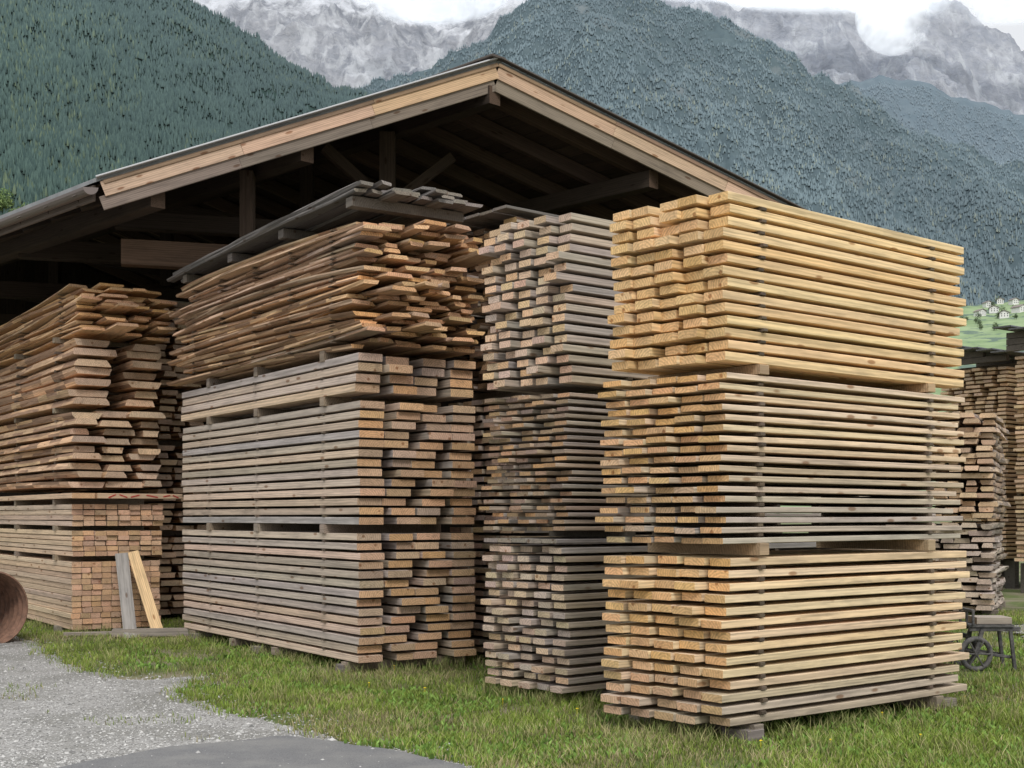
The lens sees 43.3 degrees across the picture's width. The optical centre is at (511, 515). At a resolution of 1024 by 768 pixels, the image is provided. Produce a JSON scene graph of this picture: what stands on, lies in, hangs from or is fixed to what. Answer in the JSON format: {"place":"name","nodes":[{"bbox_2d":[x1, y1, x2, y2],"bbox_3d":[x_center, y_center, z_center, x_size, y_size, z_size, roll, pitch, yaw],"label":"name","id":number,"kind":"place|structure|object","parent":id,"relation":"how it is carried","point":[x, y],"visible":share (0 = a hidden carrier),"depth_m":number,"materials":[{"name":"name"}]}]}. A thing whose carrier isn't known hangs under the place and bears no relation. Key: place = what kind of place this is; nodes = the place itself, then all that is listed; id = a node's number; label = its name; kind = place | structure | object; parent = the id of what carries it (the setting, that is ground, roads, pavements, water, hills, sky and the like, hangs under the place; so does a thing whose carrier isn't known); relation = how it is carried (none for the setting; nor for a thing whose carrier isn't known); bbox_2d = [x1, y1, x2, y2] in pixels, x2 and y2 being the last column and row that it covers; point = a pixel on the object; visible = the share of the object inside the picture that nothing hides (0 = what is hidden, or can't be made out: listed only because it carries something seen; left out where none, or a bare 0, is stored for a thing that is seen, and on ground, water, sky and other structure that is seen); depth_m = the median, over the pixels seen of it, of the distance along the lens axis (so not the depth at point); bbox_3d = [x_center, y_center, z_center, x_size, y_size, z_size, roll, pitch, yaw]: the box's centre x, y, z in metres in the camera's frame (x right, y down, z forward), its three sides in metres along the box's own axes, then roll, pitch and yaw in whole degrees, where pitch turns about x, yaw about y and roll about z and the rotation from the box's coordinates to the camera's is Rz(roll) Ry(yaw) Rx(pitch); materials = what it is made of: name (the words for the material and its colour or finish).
{"place":"outdoors","nodes":[
{"label":"outdoors","id":0,"kind":"place"},
{"bbox_2d":[0,0,362,207],"bbox_3d":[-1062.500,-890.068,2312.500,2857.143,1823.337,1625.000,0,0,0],"label":"forested mountain","id":1,"kind":"structure","parent":0,"point":[311,109],"depth_m":2471.67,"materials":[{"name":"green plant"}]},
{"bbox_2d":[0,187,28,211],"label":"broadleaf trees","id":2,"kind":"object","parent":1,"relation":"on","point":[4,201],"visible":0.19,"depth_m":1792.33,"materials":[{"name":"green plant"}]},
{"bbox_2d":[0,0,371,214],"bbox_3d":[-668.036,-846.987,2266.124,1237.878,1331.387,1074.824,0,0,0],"label":"conifer forest","id":3,"kind":"object","parent":1,"relation":"on","point":[125,146],"visible":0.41,"depth_m":2262.81,"materials":[{"name":"green plant"}]},
{"bbox_2d":[0,636,518,767],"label":"gravel road","id":4,"kind":"structure","parent":0,"point":[61,692],"depth_m":10.29,"materials":[{"name":"grey gravel"}]},
{"bbox_2d":[0,571,27,642],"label":"corrugated pipe","id":5,"kind":"object","parent":4,"relation":"on","point":[13,606],"visible":1,"depth_m":16.44,"materials":[{"name":"metal"}]},
{"bbox_2d":[59,735,465,767],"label":"asphalt road","id":6,"kind":"structure","parent":0,"point":[283,751],"depth_m":8.48,"materials":[{"name":"grey asphalt"}]},
{"bbox_2d":[193,0,527,87],"bbox_3d":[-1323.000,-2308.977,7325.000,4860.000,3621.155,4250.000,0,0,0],"label":"rocky mountain","id":7,"kind":"structure","parent":0,"point":[352,43],"depth_m":7558.60,"materials":[{"name":"grey stone"}]},
{"bbox_2d":[373,0,502,20],"bbox_3d":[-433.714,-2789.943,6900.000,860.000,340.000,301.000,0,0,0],"label":"cloud","id":8,"kind":"structure","parent":0,"point":[434,10],"depth_m":6808.40,"materials":[{"name":"white"}]},
{"bbox_2d":[1,521,1023,767],"bbox_3d":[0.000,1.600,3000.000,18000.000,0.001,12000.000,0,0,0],"label":"ground","id":9,"kind":"structure","parent":0,"point":[1014,599],"depth_m":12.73,"materials":[{"name":"green plant"}]},
{"bbox_2d":[63,631,111,636],"bbox_3d":[-5.008,1.570,17.280,1.901,0.050,0.120,0,0,-17],"label":"scrap plank","id":10,"kind":"object","parent":9,"relation":"on","point":[85,633],"visible":0.22,"depth_m":17.04,"materials":[{"name":"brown wood"}]},
{"bbox_2d":[0,283,181,631],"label":"lumber stack","id":11,"kind":"object","parent":9,"relation":"on","point":[77,363],"visible":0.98,"depth_m":17.91,"materials":[{"name":"brown wood"}]},
{"bbox_2d":[108,494,178,497],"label":"red paint marks","id":12,"kind":"object","parent":11,"relation":"attached to","point":[139,495],"visible":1,"depth_m":17.69,"materials":[{"name":"red paint"}]},
{"bbox_2d":[115,552,137,637],"bbox_3d":[-5.125,1.060,17.125,0.172,1.118,0.875,0,0,-25],"label":"leaning plank","id":13,"kind":"object","parent":9,"relation":"on","point":[125,593],"visible":0.84,"depth_m":17.13,"materials":[{"name":"grey wood"}]},
{"bbox_2d":[128,550,162,637],"bbox_3d":[-4.890,1.050,17.225,0.150,1.159,0.920,0,0,-40],"label":"leaning plank","id":14,"kind":"object","parent":9,"relation":"on","point":[146,595],"visible":0.88,"depth_m":17.23,"materials":[{"name":"brown wood"}]},
{"bbox_2d":[77,299,220,614],"bbox_3d":[-6.216,-0.935,21.888,1.593,4.883,5.496,0,0,-34],"label":"lumber stack","id":15,"kind":"object","parent":9,"relation":"on","point":[168,403],"visible":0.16,"depth_m":19.74,"materials":[{"name":"brown wood"}]},
{"bbox_2d":[112,628,193,636],"bbox_3d":[-4.565,1.530,16.907,1.301,0.100,0.160,0,0,-7],"label":"timber sleeper","id":16,"kind":"object","parent":9,"relation":"on","point":[144,632],"visible":0.64,"depth_m":16.82,"materials":[{"name":"grey wood"}]},
{"bbox_2d":[167,219,495,672],"bbox_3d":[-2.313,-0.686,15.176,1.696,4.632,5.875,0,0,-34],"label":"lumber stack","id":17,"kind":"object","parent":9,"relation":"on","point":[332,428],"visible":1,"depth_m":13.57,"materials":[{"name":"brown wood"}]},
{"bbox_2d":[167,180,482,283],"bbox_3d":[-2.454,-3.188,15.241,1.477,0.334,5.739,0,0,-34],"label":"plank cover","id":18,"kind":"object","parent":17,"relation":"on","point":[365,201],"visible":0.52,"depth_m":13.58,"materials":[{"name":"grey wood"}]},
{"bbox_2d":[0,53,806,572],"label":"timber shed","id":19,"kind":"structure","parent":9,"relation":"on","point":[492,131],"depth_m":18.29,"materials":[{"name":"wood"}]},
{"bbox_2d":[442,205,651,658],"bbox_3d":[0.844,-0.802,15.025,3.494,4.864,1.492,0,0,-39],"label":"lumber stack","id":20,"kind":"object","parent":9,"relation":"on","point":[482,225],"visible":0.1,"depth_m":14.15,"materials":[{"name":"brown wood"}]},
{"bbox_2d":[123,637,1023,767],"bbox_3d":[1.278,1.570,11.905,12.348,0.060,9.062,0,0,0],"label":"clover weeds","id":21,"kind":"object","parent":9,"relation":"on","point":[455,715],"visible":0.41,"depth_m":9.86,"materials":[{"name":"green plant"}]},
{"bbox_2d":[479,213,937,695],"bbox_3d":[2.201,-0.458,12.877,5.697,4.176,1.122,0,0,-39],"label":"lumber stack","id":22,"kind":"object","parent":9,"relation":"on","point":[551,282],"visible":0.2,"depth_m":11.12,"materials":[{"name":"grey wood"}]},
{"bbox_2d":[595,191,969,741],"bbox_3d":[2.211,-0.308,10.200,3.310,3.877,1.185,0,0,-39],"label":"lumber stack","id":23,"kind":"object","parent":9,"relation":"on","point":[802,356],"visible":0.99,"depth_m":9.49,"materials":[{"name":"brown wood"}]},
{"bbox_2d":[926,412,1010,614],"bbox_3d":[7.612,-0.001,21.756,1.304,3.262,3.479,0,0,25],"label":"lumber stack","id":24,"kind":"object","parent":9,"relation":"on","point":[980,494],"visible":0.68,"depth_m":20.45,"materials":[{"name":"brown wood"}]},
{"bbox_2d":[940,363,1023,588],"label":"lumber stack","id":25,"kind":"object","parent":9,"relation":"on","point":[988,389],"visible":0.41,"depth_m":28.32,"materials":[{"name":"brown wood"}]},
{"bbox_2d":[955,346,1023,366],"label":"stack cover sheet","id":26,"kind":"object","parent":25,"relation":"on","point":[979,356],"visible":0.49,"depth_m":28.31,"materials":[{"name":"grey wood"}]},
{"bbox_2d":[947,607,1020,670],"bbox_3d":[4.905,1.284,13.440,0.650,0.637,0.503,0,0,0],"label":"hand cart","id":27,"kind":"object","parent":9,"relation":"on","point":[981,624],"visible":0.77,"depth_m":13.26,"materials":[{"name":"metal"}]},
{"bbox_2d":[1003,624,1023,636],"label":"gravel patch","id":28,"kind":"object","parent":9,"relation":"on","point":[1018,631],"visible":0.31,"depth_m":17.74,"materials":[{"name":"grey gravel"}]},
{"bbox_2d":[1013,356,1023,592],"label":"lumber stack","id":29,"kind":"object","parent":9,"relation":"on","point":[1021,388],"visible":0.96,"depth_m":26.35,"materials":[{"name":"brown wood"}]},
{"bbox_2d":[993,325,1023,351],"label":"stack cover sheet","id":30,"kind":"object","parent":29,"relation":"on","point":[1014,339],"visible":1,"depth_m":26.18,"materials":[{"name":"grey wood"}]},
{"bbox_2d":[355,0,1023,305],"bbox_3d":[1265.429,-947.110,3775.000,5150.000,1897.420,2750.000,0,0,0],"label":"forested mountain","id":31,"kind":"structure","parent":0,"point":[717,33],"depth_m":3962.11,"materials":[{"name":"green plant"}]},
{"bbox_2d":[353,0,1023,305],"bbox_3d":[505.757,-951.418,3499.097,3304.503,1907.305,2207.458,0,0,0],"label":"conifer forest","id":32,"kind":"object","parent":31,"relation":"on","point":[869,197],"visible":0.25,"depth_m":3846.84,"materials":[{"name":"green plant"}]},
{"bbox_2d":[740,0,909,8],"bbox_3d":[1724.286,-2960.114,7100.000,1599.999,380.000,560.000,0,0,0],"label":"cloud","id":33,"kind":"structure","parent":0,"point":[809,4],"depth_m":7364.84,"materials":[{"name":"white"}]},
{"bbox_2d":[662,0,1023,114],"bbox_3d":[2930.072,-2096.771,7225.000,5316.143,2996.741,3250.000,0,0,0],"label":"rocky mountain","id":34,"kind":"structure","parent":0,"point":[955,48],"depth_m":7701.85,"materials":[{"name":"grey stone"}]},
{"bbox_2d":[725,0,1023,50],"label":"sky","id":35,"kind":"structure","parent":0,"point":[1012,24],"materials":[{"name":"white"}]},
{"bbox_2d":[857,0,913,49],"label":"cloud","id":36,"kind":"structure","parent":0,"point":[886,20],"depth_m":6935.93,"materials":[{"name":"white"}]},
{"bbox_2d":[780,300,1023,507],"bbox_3d":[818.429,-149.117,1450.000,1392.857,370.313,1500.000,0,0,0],"label":"meadow hill","id":37,"kind":"structure","parent":0,"point":[973,335],"depth_m":1553.34,"materials":[{"name":"green plant"}]},
{"bbox_2d":[974,309,985,315],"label":"walls","id":38,"kind":"structure","parent":37,"relation":"on","point":[983,312],"depth_m":1750.62,"materials":[{"name":"white paint"}]},
{"bbox_2d":[982,301,991,307],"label":"walls","id":39,"kind":"structure","parent":37,"relation":"on","point":[985,304],"depth_m":1859.60,"materials":[{"name":"white paint"}]},
{"bbox_2d":[960,296,1017,329],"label":"valley trees","id":40,"kind":"object","parent":37,"relation":"on","point":[980,326],"visible":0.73,"depth_m":1668.58,"materials":[{"name":"green plant"}]},
{"bbox_2d":[989,306,998,312],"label":"walls","id":41,"kind":"structure","parent":37,"relation":"on","point":[993,309],"depth_m":1773.92,"materials":[{"name":"white paint"}]},
{"bbox_2d":[997,298,1003,303],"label":"walls","id":42,"kind":"structure","parent":37,"relation":"on","point":[999,299],"depth_m":1883.33,"materials":[{"name":"white paint"}]},
{"bbox_2d":[999,311,1008,318],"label":"walls","id":43,"kind":"structure","parent":37,"relation":"on","point":[1003,314],"depth_m":1701.59,"materials":[{"name":"white paint"}]},
{"bbox_2d":[1008,298,1018,304],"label":"walls","id":44,"kind":"structure","parent":37,"relation":"on","point":[1010,302],"depth_m":1846.95,"materials":[{"name":"white paint"}]},
{"bbox_2d":[1011,305,1023,312],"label":"walls","id":45,"kind":"structure","parent":37,"relation":"on","point":[1016,310],"depth_m":1738.04,"materials":[{"name":"white paint"}]},
{"bbox_2d":[839,75,1023,165],"bbox_3d":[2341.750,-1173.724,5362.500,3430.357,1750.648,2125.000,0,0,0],"label":"forested mountain","id":46,"kind":"structure","parent":0,"point":[905,101],"depth_m":5812.02,"materials":[{"name":"green plant"}]},
{"bbox_2d":[860,81,1023,164],"bbox_3d":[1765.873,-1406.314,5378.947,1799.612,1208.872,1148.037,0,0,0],"label":"conifer forest","id":47,"kind":"object","parent":46,"relation":"on","point":[951,114],"visible":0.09,"depth_m":5775.76,"materials":[{"name":"green plant"}]},
{"bbox_2d":[910,0,1023,17],"bbox_3d":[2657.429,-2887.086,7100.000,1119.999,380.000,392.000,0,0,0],"label":"cloud","id":48,"kind":"structure","parent":0,"point":[1006,7],"depth_m":6999.24,"materials":[{"name":"white"}]}
]}

